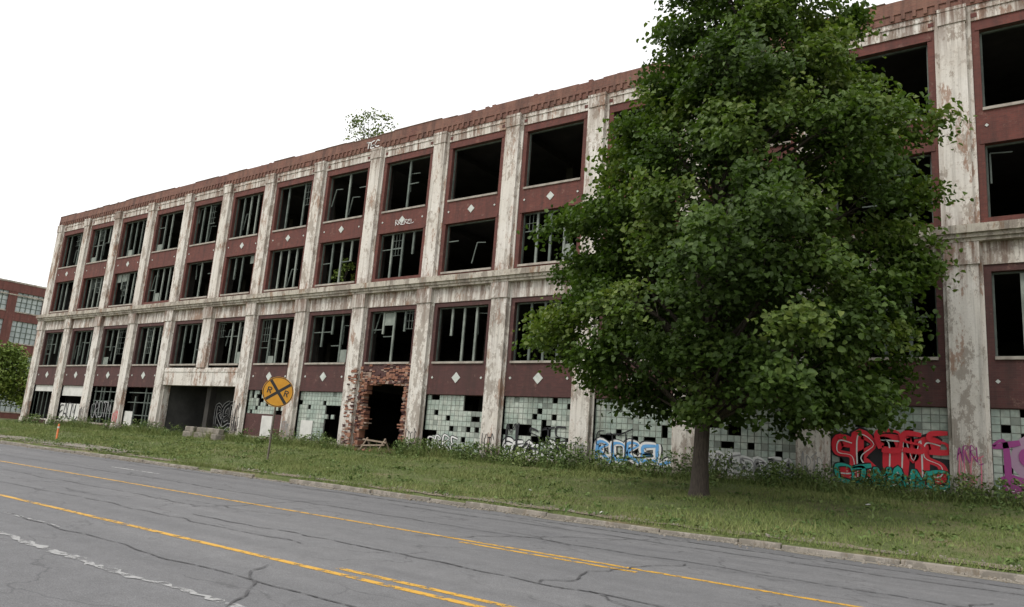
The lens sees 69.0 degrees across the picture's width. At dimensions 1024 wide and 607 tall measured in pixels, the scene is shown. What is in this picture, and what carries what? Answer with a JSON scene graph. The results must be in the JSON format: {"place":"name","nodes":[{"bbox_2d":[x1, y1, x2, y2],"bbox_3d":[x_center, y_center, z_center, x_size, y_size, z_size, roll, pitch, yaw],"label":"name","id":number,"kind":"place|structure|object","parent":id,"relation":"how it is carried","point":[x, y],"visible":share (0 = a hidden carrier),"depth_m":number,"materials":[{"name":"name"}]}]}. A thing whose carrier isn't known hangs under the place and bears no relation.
{"place":"outdoors","nodes":[
{"label":"outdoors","id":0,"kind":"place"},
{"bbox_2d":[331,258,355,282],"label":"window shrub","id":1,"kind":"object","parent":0,"point":[351,266],"visible":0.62,"depth_m":44.22,"materials":[{"name":"green plant"}]},
{"bbox_2d":[0,0,900,286],"label":"sky","id":2,"kind":"structure","parent":0,"point":[103,102],"materials":[{"name":"white"}]},
{"bbox_2d":[0,444,1023,606],"bbox_3d":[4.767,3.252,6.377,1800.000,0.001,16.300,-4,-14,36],"label":"road","id":3,"kind":"structure","parent":0,"point":[32,576],"depth_m":11.06,"materials":[{"name":"grey asphalt"}]},
{"bbox_2d":[0,512,243,606],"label":"white road marking","id":4,"kind":"object","parent":3,"relation":"on","point":[16,537],"visible":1,"depth_m":8.28,"materials":[{"name":"white paint"}]},
{"bbox_2d":[2,461,859,606],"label":"yellow road marking","id":5,"kind":"object","parent":3,"relation":"on","point":[366,580],"visible":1,"depth_m":10.30,"materials":[{"name":"paint"}]},
{"bbox_2d":[0,440,1023,580],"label":"kerb","id":6,"kind":"structure","parent":3,"relation":"on","point":[971,571],"depth_m":17.31,"materials":[{"name":"concrete"}]},
{"bbox_2d":[1,445,1022,606],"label":"crack seal","id":7,"kind":"object","parent":3,"relation":"on","point":[246,591],"visible":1,"depth_m":12.19,"materials":[{"name":"black asphalt"}]},
{"bbox_2d":[0,415,1023,574],"bbox_3d":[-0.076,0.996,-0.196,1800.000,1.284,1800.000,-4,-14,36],"label":"ground","id":8,"kind":"structure","parent":0,"point":[954,525],"depth_m":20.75,"materials":[{"name":"green plant"}]},
{"bbox_2d":[0,340,31,407],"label":"street tree","id":9,"kind":"object","parent":8,"relation":"on","point":[10,354],"visible":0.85,"depth_m":80.54,"materials":[{"name":"green plant"}]},
{"bbox_2d":[11,364,29,410],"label":"street tree","id":10,"kind":"object","parent":8,"relation":"on","point":[19,402],"visible":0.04,"depth_m":80.00,"materials":[{"name":"green plant"}]},
{"bbox_2d":[0,278,45,418],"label":"brick warehouse","id":11,"kind":"structure","parent":8,"relation":"on","point":[21,304],"depth_m":93.84,"materials":[{"name":"red brick"}]},
{"bbox_2d":[55,424,59,438],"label":"marker post","id":12,"kind":"object","parent":8,"relation":"on","point":[58,427],"visible":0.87,"depth_m":41.00,"materials":[{"name":"orange plastic"}]},
{"bbox_2d":[0,435,141,451],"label":"footpath","id":13,"kind":"structure","parent":8,"relation":"on","point":[69,444],"depth_m":36.51,"materials":[{"name":"concrete"}]},
{"bbox_2d":[34,239,281,433],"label":"interior walls","id":14,"kind":"structure","parent":8,"relation":"on","point":[186,405],"depth_m":53.60,"materials":[{"name":"grey concrete"}]},
{"bbox_2d":[35,26,1023,488],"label":"interior floors","id":15,"kind":"structure","parent":14,"relation":"on","point":[555,154],"depth_m":45.83,"materials":[{"name":"black concrete"}]},
{"bbox_2d":[182,426,196,436],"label":"concrete barrier","id":16,"kind":"object","parent":8,"relation":"on","point":[189,428],"visible":0.64,"depth_m":46.49,"materials":[{"name":"grey concrete"}]},
{"bbox_2d":[193,427,216,437],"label":"concrete barrier","id":17,"kind":"object","parent":8,"relation":"on","point":[199,429],"visible":0.48,"depth_m":45.68,"materials":[{"name":"grey concrete"}]},
{"bbox_2d":[211,429,224,440],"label":"concrete barrier","id":18,"kind":"object","parent":8,"relation":"on","point":[217,433],"visible":0.78,"depth_m":44.28,"materials":[{"name":"grey concrete"}]},
{"bbox_2d":[262,377,293,459],"bbox_3d":[-10.024,4.936,31.387,1.280,3.701,0.188,9,-12,-23],"label":"railroad crossing sign","id":19,"kind":"object","parent":8,"relation":"on","point":[277,391],"visible":0.99,"depth_m":31.51,"materials":[{"name":"metal"}]},
{"bbox_2d":[360,437,389,449],"bbox_3d":[-7.041,7.275,38.328,1.910,0.740,0.458,-4,-14,36],"label":"wooden barricade","id":20,"kind":"object","parent":8,"relation":"on","point":[369,444],"visible":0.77,"depth_m":38.24,"materials":[{"name":"grey wood"}]},
{"bbox_2d":[341,364,410,452],"bbox_3d":[-7.078,5.478,39.110,4.612,4.666,1.943,-4,-14,36],"label":"broken brick doorway","id":21,"kind":"structure","parent":8,"relation":"on","point":[366,393],"depth_m":39.63,"materials":[{"name":"red brick"}]},
{"bbox_2d":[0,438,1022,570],"bbox_3d":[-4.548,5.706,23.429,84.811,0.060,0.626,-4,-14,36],"label":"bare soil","id":22,"kind":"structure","parent":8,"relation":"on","point":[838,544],"depth_m":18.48,"materials":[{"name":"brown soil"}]},
{"bbox_2d":[8,413,1023,564],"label":"weeds","id":23,"kind":"object","parent":8,"relation":"on","point":[775,473],"visible":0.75,"depth_m":26.57,"materials":[{"name":"green plant"}]},
{"bbox_2d":[28,262,1023,494],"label":"brick","id":24,"kind":"object","parent":8,"relation":"on","point":[1007,392],"visible":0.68,"depth_m":36.99,"materials":[{"name":"brown brick"}]},
{"bbox_2d":[35,385,312,437],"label":"boards","id":25,"kind":"object","parent":24,"relation":"attached to","point":[306,426],"visible":0.69,"depth_m":58.22,"materials":[{"name":"white wood"}]},
{"bbox_2d":[38,123,1000,383],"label":"diamond tiles","id":26,"kind":"object","parent":24,"relation":"attached to","point":[456,375],"visible":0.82,"depth_m":40.45,"materials":[{"name":"white tile"}]},
{"bbox_2d":[18,239,1023,501],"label":"pilasters and bands","id":27,"kind":"object","parent":24,"relation":"attached to","point":[966,371],"visible":0.47,"depth_m":37.28,"materials":[{"name":"concrete"}]},
{"bbox_2d":[58,400,950,492],"bbox_3d":[-10.290,7.002,43.122,62.311,2.404,3.635,-4,-14,36],"label":"graffiti","id":28,"kind":"object","parent":27,"relation":"attached to","point":[895,450],"depth_m":25.40,"materials":[{"name":"red paint"}]},
{"bbox_2d":[36,218,1023,321],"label":"belt course","id":29,"kind":"object","parent":27,"relation":"on","point":[1013,229],"visible":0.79,"depth_m":39.17,"materials":[{"name":"concrete"}]},
{"bbox_2d":[49,10,1023,313],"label":"brick","id":30,"kind":"object","parent":29,"relation":"on","point":[1005,124],"visible":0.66,"depth_m":39.31,"materials":[{"name":"brown brick"}]},
{"bbox_2d":[41,0,1023,314],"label":"pilasters and bands","id":31,"kind":"object","parent":30,"relation":"attached to","point":[953,70],"visible":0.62,"depth_m":38.78,"materials":[{"name":"paint"}]},
{"bbox_2d":[59,0,989,225],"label":"parapet","id":32,"kind":"structure","parent":31,"relation":"on","point":[899,11],"depth_m":40.06,"materials":[{"name":"brick"}]},
{"bbox_2d":[343,107,398,142],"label":"roof sapling","id":33,"kind":"object","parent":32,"relation":"on","point":[357,120],"visible":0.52,"depth_m":46.08,"materials":[{"name":"green plant"}]},
{"bbox_2d":[63,3,884,216],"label":"coping","id":34,"kind":"object","parent":32,"relation":"on","point":[335,145],"visible":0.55,"depth_m":45.63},
{"bbox_2d":[958,450,983,487],"bbox_3d":[15.999,5.274,22.346,4.532,1.482,0.223,-2,-13,31],"label":"graffiti","id":35,"kind":"object","parent":27,"relation":"attached to","point":[970,468],"visible":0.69,"depth_m":23.32,"materials":[{"name":"paint"}]},
{"bbox_2d":[39,100,1023,366],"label":"sills","id":36,"kind":"structure","parent":24,"relation":"on","point":[443,272],"depth_m":40.21,"materials":[{"name":"concrete"}]},
{"bbox_2d":[247,390,1023,493],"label":"glass blocks","id":37,"kind":"structure","parent":24,"relation":"attached to","point":[440,405],"depth_m":31.29,"materials":[{"name":"glass"}]},
{"bbox_2d":[214,139,942,477],"bbox_3d":[-3.838,-1.069,39.253,45.800,17.529,2.561,-5,-15,40],"label":"graffiti","id":38,"kind":"object","parent":37,"relation":"attached to","point":[666,459],"visible":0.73,"depth_m":29.83,"materials":[{"name":"paint"}]},
{"bbox_2d":[248,390,1023,491],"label":"block joints","id":39,"kind":"object","parent":37,"relation":"attached to","point":[747,429],"visible":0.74,"depth_m":30.89,"materials":[{"name":"grey concrete"}]},
{"bbox_2d":[1011,437,1023,477],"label":"graffiti","id":40,"kind":"object","parent":37,"relation":"attached to","point":[1017,466],"visible":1,"depth_m":22.95,"materials":[{"name":"paint"}]},
{"bbox_2d":[834,463,949,490],"bbox_3d":[12.594,5.762,24.828,3.510,0.751,0.059,-4,-14,36],"label":"graffiti teal","id":41,"kind":"object","parent":24,"relation":"attached to","point":[895,470],"visible":0.48,"depth_m":24.73,"materials":[{"name":"paint"}]},
{"bbox_2d":[957,439,1023,498],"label":"purple graffiti","id":42,"kind":"object","parent":24,"relation":"attached to","point":[1004,445],"visible":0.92,"depth_m":23.06,"materials":[{"name":"purple paint"}]},
{"bbox_2d":[511,0,976,497],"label":"maple tree","id":43,"kind":"object","parent":8,"relation":"on","point":[727,248],"visible":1,"depth_m":20.43,"materials":[{"name":"green plant"}]},
{"bbox_2d":[651,457,1020,492],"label":"wildflowers","id":44,"kind":"object","parent":8,"relation":"on","point":[851,476],"visible":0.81,"depth_m":24.75,"materials":[{"name":"plant"}]},
{"bbox_2d":[0,438,1023,584],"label":"gutter dirt","id":45,"kind":"structure","parent":0,"point":[942,572],"depth_m":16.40,"materials":[{"name":"grey gravel"}]},
{"bbox_2d":[31,23,1023,424],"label":"window frames","id":46,"kind":"structure","parent":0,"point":[343,325],"depth_m":45.19,"materials":[{"name":"grey metal"}]},
{"bbox_2d":[62,174,1023,363],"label":"window posts","id":47,"kind":"object","parent":46,"relation":"attached to","point":[465,309],"depth_m":45.96,"materials":[{"name":"grey metal"}]},
{"bbox_2d":[91,193,1019,469],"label":"dirty panes","id":48,"kind":"object","parent":46,"relation":"attached to","point":[389,317],"visible":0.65,"depth_m":35.23,"materials":[{"name":"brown glass"}]},
{"bbox_2d":[595,440,669,464],"bbox_3d":[4.884,6.102,30.383,3.401,0.945,0.002,-4,-14,36],"label":"blue graffiti","id":49,"kind":"object","parent":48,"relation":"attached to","point":[637,444],"visible":0.74,"depth_m":30.42,"materials":[{"name":"blue paint"}]}
]}

